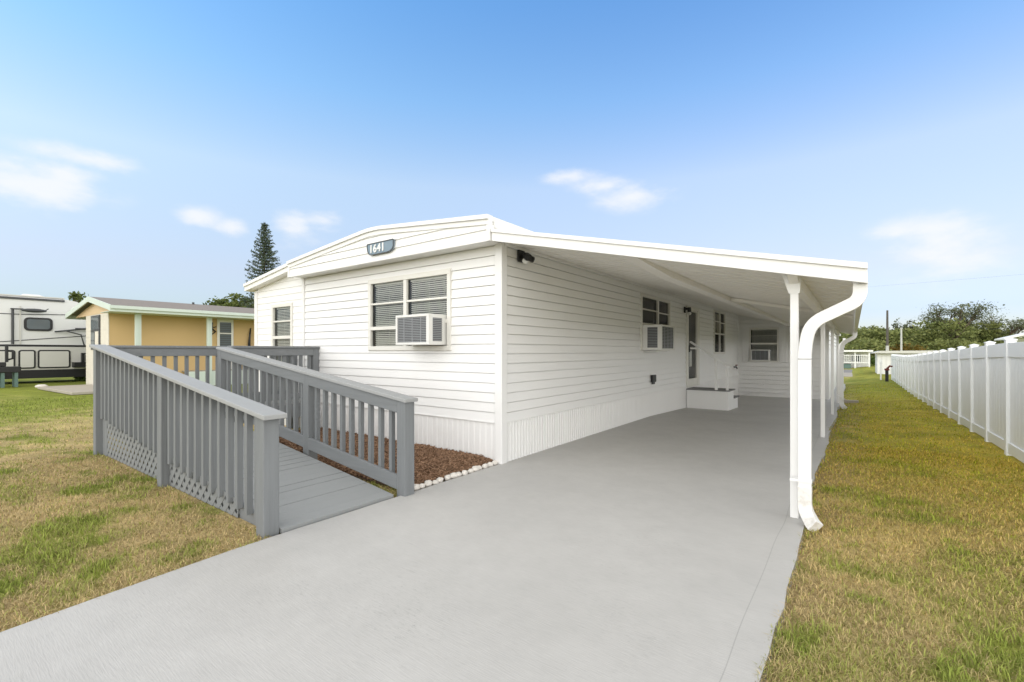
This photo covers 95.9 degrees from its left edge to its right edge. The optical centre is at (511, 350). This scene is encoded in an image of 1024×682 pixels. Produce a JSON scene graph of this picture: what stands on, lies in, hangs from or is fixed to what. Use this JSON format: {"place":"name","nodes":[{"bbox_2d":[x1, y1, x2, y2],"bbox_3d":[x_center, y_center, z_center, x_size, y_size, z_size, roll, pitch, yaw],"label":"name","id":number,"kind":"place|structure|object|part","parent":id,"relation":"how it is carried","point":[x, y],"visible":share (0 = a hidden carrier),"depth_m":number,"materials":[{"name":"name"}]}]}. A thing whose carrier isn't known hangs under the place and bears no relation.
{"place":"outdoors","nodes":[
{"label":"outdoors","id":0,"kind":"place"},
{"bbox_2d":[65,296,253,384],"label":"yellow house","id":1,"kind":"structure","parent":0,"point":[112,321],"depth_m":18.90,"materials":[{"name":"paint"}]},
{"bbox_2d":[91,315,99,349],"bbox_3d":[-16.523,-0.730,18.319,1.250,1.360,0.048,0,0,36],"label":"window","id":2,"kind":"structure","parent":1,"relation":"in","point":[95,320],"depth_m":18.21,"materials":[{"name":"grey glass"}]},
{"bbox_2d":[217,319,232,368],"bbox_3d":[-12.748,-0.300,20.546,0.075,2.220,0.660,0,0,36],"label":"door","id":3,"kind":"structure","parent":1,"relation":"in","point":[224,326],"depth_m":20.52,"materials":[{"name":"grey metal"}]},
{"bbox_2d":[248,328,250,345],"bbox_3d":[-12.118,-0.547,21.330,0.175,1.017,0.131,0,0,66],"label":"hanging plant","id":4,"kind":"object","parent":1,"relation":"hanging from","point":[249,340],"visible":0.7,"depth_m":21.27,"materials":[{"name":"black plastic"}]},
{"bbox_2d":[0,384,845,681],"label":"driveway","id":5,"kind":"structure","parent":0,"point":[660,548],"depth_m":2.83,"materials":[{"name":"paint"}]},
{"bbox_2d":[461,470,467,475],"bbox_3d":[-0.553,1.427,5.401,0.070,0.067,0.092,0,0,36],"label":"edging stone","id":6,"kind":"object","parent":5,"relation":"on","point":[464,472],"visible":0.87,"depth_m":5.38,"materials":[{"name":"white stone"}]},
{"bbox_2d":[491,228,867,531],"bbox_3d":[6.911,0.165,12.290,3.671,3.330,19.224,0,0,36],"label":"carport","id":7,"kind":"object","parent":5,"relation":"on","point":[811,295],"visible":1,"depth_m":4.72,"materials":[{"name":"white metal"}]},
{"bbox_2d":[686,341,739,410],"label":"entry steps","id":8,"kind":"structure","parent":5,"relation":"on","point":[717,398],"depth_m":12.02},
{"bbox_2d":[0,365,1023,681],"bbox_3d":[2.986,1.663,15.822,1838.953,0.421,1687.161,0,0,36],"label":"ground","id":9,"kind":"structure","parent":0,"point":[866,377],"depth_m":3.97,"materials":[{"name":"green plant"}]},
{"bbox_2d":[0,344,20,387],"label":"picnic bench","id":10,"kind":"object","parent":9,"relation":"on","point":[13,370],"visible":0.98,"depth_m":18.62,"materials":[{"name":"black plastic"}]},
{"bbox_2d":[0,294,85,378],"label":"travel trailer","id":11,"kind":"object","parent":9,"relation":"on","point":[41,336],"visible":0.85,"depth_m":21.02,"materials":[{"name":"grey metal"}]},
{"bbox_3d":[-22.137,0.370,20.004,0.035,0.840,0.870,0,0,36],"label":"compartment door","id":12,"kind":"part","parent":11,"relation":"part of","materials":[{"name":"white plastic"}]},
{"bbox_3d":[-21.665,0.370,20.643,0.035,0.840,0.540,0,0,36],"label":"compartment door","id":13,"kind":"part","parent":11,"relation":"part of","materials":[{"name":"white plastic"}]},
{"bbox_3d":[-21.459,-1.210,20.939,0.053,0.600,0.920,0,0,36],"label":"window","id":14,"kind":"part","parent":11,"relation":"part of","materials":[{"name":"grey glass"}]},
{"bbox_3d":[-21.145,0.370,21.347,0.035,0.840,1.090,0,0,36],"label":"compartment door","id":15,"kind":"part","parent":11,"relation":"part of","materials":[{"name":"white plastic"}]},
{"bbox_2d":[38,384,92,394],"bbox_3d":[-15.820,1.400,16.873,4.300,0.100,1.539,0,0,36],"label":"concrete pad","id":16,"kind":"object","parent":9,"relation":"on","point":[76,389],"visible":0.71,"depth_m":16.53,"materials":[{"name":"beige concrete"}]},
{"bbox_2d":[67,290,88,302],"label":"tree","id":17,"kind":"object","parent":9,"relation":"on","point":[76,297],"visible":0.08,"depth_m":54.14,"materials":[{"name":"green plant"}]},
{"bbox_2d":[73,377,85,380],"bbox_3d":[-20.927,1.065,22.526,0.790,0.964,0.844,0,0,36],"label":"plant","id":18,"kind":"object","parent":9,"relation":"on","point":[80,378],"visible":0.21,"depth_m":22.36,"materials":[{"name":"green plant"}]},
{"bbox_2d":[203,296,233,305],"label":"tree","id":19,"kind":"object","parent":9,"relation":"on","point":[219,301],"visible":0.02,"depth_m":49.28,"materials":[{"name":"green plant"}]},
{"bbox_2d":[217,293,253,307],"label":"tree","id":20,"kind":"object","parent":9,"relation":"on","point":[234,297],"visible":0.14,"depth_m":46.40,"materials":[{"name":"green plant"}]},
{"bbox_2d":[89,344,417,538],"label":"wheelchair ramp","id":21,"kind":"structure","parent":9,"relation":"on","point":[185,432],"depth_m":4.94,"materials":[{"name":"grey paint"}]},
{"bbox_2d":[238,222,279,307],"bbox_3d":[-21.256,-4.725,39.929,4.826,12.954,4.661,0,0,36],"label":"pine tree","id":22,"kind":"object","parent":9,"relation":"on","point":[262,250],"visible":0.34,"depth_m":39.74,"materials":[{"name":"green plant"}]},
{"bbox_2d":[279,427,492,484],"bbox_3d":[-2.263,1.398,6.555,4.070,0.144,1.495,0,0,36],"label":"mulch bed","id":23,"kind":"object","parent":9,"relation":"on","point":[431,463],"visible":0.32,"depth_m":5.89,"materials":[{"name":"brown wood"}]},
{"bbox_2d":[414,484,419,490],"bbox_3d":[-1.008,1.422,4.812,0.096,0.075,0.094,0,0,-11],"label":"edging stone","id":24,"kind":"object","parent":23,"relation":"on","point":[416,487],"visible":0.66,"depth_m":4.79,"materials":[{"name":"white stone"}]},
{"bbox_2d":[424,480,431,486],"bbox_3d":[-0.900,1.424,4.968,0.084,0.073,0.096,0,0,-7],"label":"edging stone","id":25,"kind":"object","parent":23,"relation":"on","point":[427,483],"visible":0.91,"depth_m":4.94,"materials":[{"name":"white stone"}]},
{"bbox_2d":[436,477,443,482],"bbox_3d":[-0.800,1.427,5.102,0.071,0.066,0.097,0,0,36],"label":"edging stone","id":26,"kind":"object","parent":23,"relation":"on","point":[440,479],"visible":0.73,"depth_m":5.08,"materials":[{"name":"white stone"}]},
{"bbox_2d":[444,475,450,480],"bbox_3d":[-0.726,1.427,5.204,0.068,0.066,0.091,0,0,36],"label":"edging stone","id":27,"kind":"object","parent":23,"relation":"on","point":[447,477],"visible":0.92,"depth_m":5.18,"materials":[{"name":"white stone"}]},
{"bbox_2d":[450,472,457,478],"bbox_3d":[-0.664,1.423,5.266,0.083,0.074,0.111,0,0,36],"label":"edging stone","id":28,"kind":"object","parent":23,"relation":"on","point":[453,475],"visible":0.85,"depth_m":5.24,"materials":[{"name":"white stone"}]},
{"bbox_2d":[472,466,479,471],"bbox_3d":[-0.441,1.421,5.563,0.085,0.078,0.117,0,0,36],"label":"edging stone","id":29,"kind":"object","parent":23,"relation":"on","point":[475,468],"visible":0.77,"depth_m":5.53,"materials":[{"name":"white stone"}]},
{"bbox_2d":[243,214,840,464],"bbox_3d":[6.330,-0.057,17.458,28.114,3.619,8.523,0,0,-42],"label":"mobile home","id":30,"kind":"object","parent":9,"relation":"on","point":[541,352],"visible":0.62,"depth_m":7.37,"materials":[{"name":"white metal"}]},
{"bbox_2d":[271,302,292,360],"bbox_3d":[-4.442,-0.290,9.302,0.824,1.304,0.415,0,0,36],"label":"window","id":31,"kind":"structure","parent":30,"relation":"in","point":[281,314],"depth_m":9.30,"materials":[{"name":"white glass"}]},
{"bbox_2d":[367,239,394,254],"bbox_3d":[-1.957,-1.535,6.868,0.621,0.182,0.034,0,0,36],"label":"address plaque","id":32,"kind":"object","parent":30,"relation":"attached to","point":[381,247],"visible":1,"depth_m":6.84,"materials":[{"name":"blue metal"}]},
{"bbox_2d":[368,268,452,350],"bbox_3d":[-1.474,-0.575,7.110,1.864,1.154,0.415,0,0,36],"label":"window","id":33,"kind":"structure","parent":30,"relation":"in","point":[427,292],"depth_m":7.17,"materials":[{"name":"clear glass"}]},
{"bbox_2d":[396,313,446,344],"bbox_3d":[-1.276,-0.295,6.566,0.705,0.420,0.394,0,0,36],"label":"window air conditioner","id":34,"kind":"object","parent":30,"relation":"attached to","point":[423,329],"depth_m":6.38,"materials":[{"name":"white plastic"}]},
{"bbox_2d":[517,250,534,263],"bbox_3d":[0.196,-1.252,6.136,0.226,0.195,0.212,0,0,36],"label":"security floodlight","id":35,"kind":"object","parent":30,"relation":"attached to","point":[524,257],"visible":1,"depth_m":6.12,"materials":[{"name":"black plastic"}]},
{"bbox_2d":[651,375,655,383],"bbox_3d":[3.148,0.632,10.275,0.057,0.205,0.210,0,0,36],"label":"outlet box","id":36,"kind":"object","parent":30,"relation":"attached to","point":[653,379],"visible":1,"depth_m":10.20,"materials":[{"name":"black plastic"}]},
{"bbox_2d":[639,293,670,350],"bbox_3d":[3.133,-0.620,10.622,0.415,1.224,1.934,0,0,36],"label":"window","id":37,"kind":"structure","parent":30,"relation":"in","point":[654,310],"depth_m":11.06,"materials":[{"name":"white glass"}]},
{"bbox_2d":[643,324,674,349],"bbox_3d":[3.161,-0.285,10.048,0.484,0.530,0.880,0,0,36],"label":"window air conditioner","id":38,"kind":"object","parent":30,"relation":"attached to","point":[659,337],"depth_m":9.72,"materials":[{"name":"white plastic"}]},
{"bbox_2d":[684,307,690,314],"bbox_3d":[4.639,-1.055,12.188,0.182,0.230,0.120,0,0,36],"label":"wall lantern","id":39,"kind":"object","parent":30,"relation":"attached to","point":[688,309],"depth_m":12.13,"materials":[{"name":"black plastic"}]},
{"bbox_2d":[685,305,699,387],"bbox_3d":[4.931,-0.120,12.955,0.375,2.200,1.220,0,0,36],"label":"door","id":40,"kind":"structure","parent":30,"relation":"in","point":[692,328],"depth_m":13.19,"materials":[{"name":"white glass"}]},
{"bbox_2d":[713,309,725,353],"bbox_3d":[6.814,-0.620,15.605,0.415,1.444,1.624,0,0,36],"label":"window","id":41,"kind":"structure","parent":30,"relation":"in","point":[719,320],"depth_m":16.09,"materials":[{"name":"white glass"}]},
{"bbox_2d":[751,350,770,360],"bbox_3d":[9.416,0.160,17.491,0.660,0.420,0.274,0,0,36],"label":"window air conditioner","id":42,"kind":"object","parent":30,"relation":"attached to","point":[760,355],"depth_m":17.37,"materials":[{"name":"white plastic"}]},
{"bbox_2d":[749,327,778,361],"bbox_3d":[9.643,-0.230,17.646,1.004,1.304,0.415,0,0,36],"label":"window","id":43,"kind":"structure","parent":30,"relation":"in","point":[759,338],"depth_m":17.57,"materials":[{"name":"grey glass"}]},
{"bbox_2d":[844,350,872,367],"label":"porch house","id":44,"kind":"structure","parent":9,"relation":"on","point":[856,358],"depth_m":48.35,"materials":[{"name":"white paint"}]},
{"bbox_2d":[851,354,859,360],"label":"window","id":45,"kind":"structure","parent":44,"relation":"in","point":[852,357],"depth_m":49.01,"materials":[{"name":"grey glass"}]},
{"bbox_2d":[870,356,874,365],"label":"bush","id":46,"kind":"object","parent":9,"relation":"on","point":[872,360],"visible":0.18,"depth_m":49.41,"materials":[{"name":"green plant"}]},
{"bbox_2d":[860,325,889,330],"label":"tree","id":47,"kind":"object","parent":9,"relation":"on","point":[883,328],"visible":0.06,"depth_m":72.22,"materials":[{"name":"green plant"}]},
{"bbox_2d":[879,360,881,379],"bbox_3d":[20.623,1.100,25.836,0.130,1.200,0.130,0,0,36],"label":"meter post","id":48,"kind":"object","parent":9,"relation":"on","point":[880,362],"visible":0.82,"depth_m":25.79,"materials":[{"name":"white paint"}]},
{"bbox_2d":[886,310,888,350],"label":"utility pole","id":49,"kind":"object","parent":9,"relation":"on","point":[887,335],"visible":0.67,"depth_m":55.91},
{"bbox_2d":[884,365,892,381],"bbox_3d":[19.926,1.224,24.443,0.343,0.952,0.200,0,0,36],"label":"standpipe","id":50,"kind":"object","parent":9,"relation":"on","point":[887,373],"visible":0.92,"depth_m":24.42,"materials":[{"name":"black plastic"}]},
{"bbox_2d":[900,328,902,350],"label":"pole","id":51,"kind":"object","parent":9,"relation":"on","point":[901,339],"visible":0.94,"depth_m":49.94,"materials":[{"name":"white metal"}]},
{"bbox_2d":[883,343,927,350],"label":"bush","id":52,"kind":"object","parent":9,"relation":"on","point":[907,348],"visible":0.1,"depth_m":59.11,"materials":[{"name":"green plant"}]},
{"bbox_2d":[891,318,920,333],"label":"tree","id":53,"kind":"object","parent":9,"relation":"on","point":[897,324],"visible":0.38,"depth_m":69.62,"materials":[{"name":"green plant"}]},
{"bbox_2d":[871,350,947,373],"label":"storage shed","id":54,"kind":"structure","parent":9,"relation":"on","point":[884,357],"depth_m":32.21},
{"bbox_2d":[839,318,1023,361],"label":"woodland","id":55,"kind":"object","parent":9,"relation":"on","point":[938,337],"visible":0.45,"depth_m":63.37,"materials":[{"name":"green plant"}]},
{"bbox_2d":[891,338,1023,462],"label":"vinyl fence","id":56,"kind":"object","parent":9,"relation":"on","point":[977,389],"visible":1,"depth_m":8.10,"materials":[{"name":"white plastic"}]},
{"bbox_2d":[916,299,1008,339],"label":"spreading tree","id":57,"kind":"object","parent":9,"relation":"on","point":[957,313],"visible":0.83,"depth_m":64.94,"materials":[{"name":"green plant"}]},
{"bbox_2d":[973,312,1023,341],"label":"spreading tree","id":58,"kind":"object","parent":9,"relation":"on","point":[1018,327],"visible":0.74,"depth_m":64.96,"materials":[{"name":"green plant"}]},
{"bbox_2d":[994,333,1023,341],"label":"neighbour home","id":59,"kind":"object","parent":9,"relation":"on","point":[1014,336],"visible":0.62,"depth_m":23.90,"materials":[{"name":"white paint"}]},
{"bbox_2d":[0,0,1023,333],"label":"sky","id":60,"kind":"structure","parent":0,"point":[146,146],"materials":[{"name":"blue"}]},
{"bbox_2d":[844,373,852,376],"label":"path","id":61,"kind":"structure","parent":0,"point":[848,375],"depth_m":33.57,"materials":[{"name":"concrete"}]},
{"bbox_2d":[844,398,858,402],"bbox_3d":[11.166,1.654,15.249,0.440,0.110,0.600,0,0,36],"label":"splash block","id":62,"kind":"object","parent":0,"point":[851,401],"depth_m":15.01,"materials":[{"name":"concrete"}]}
]}

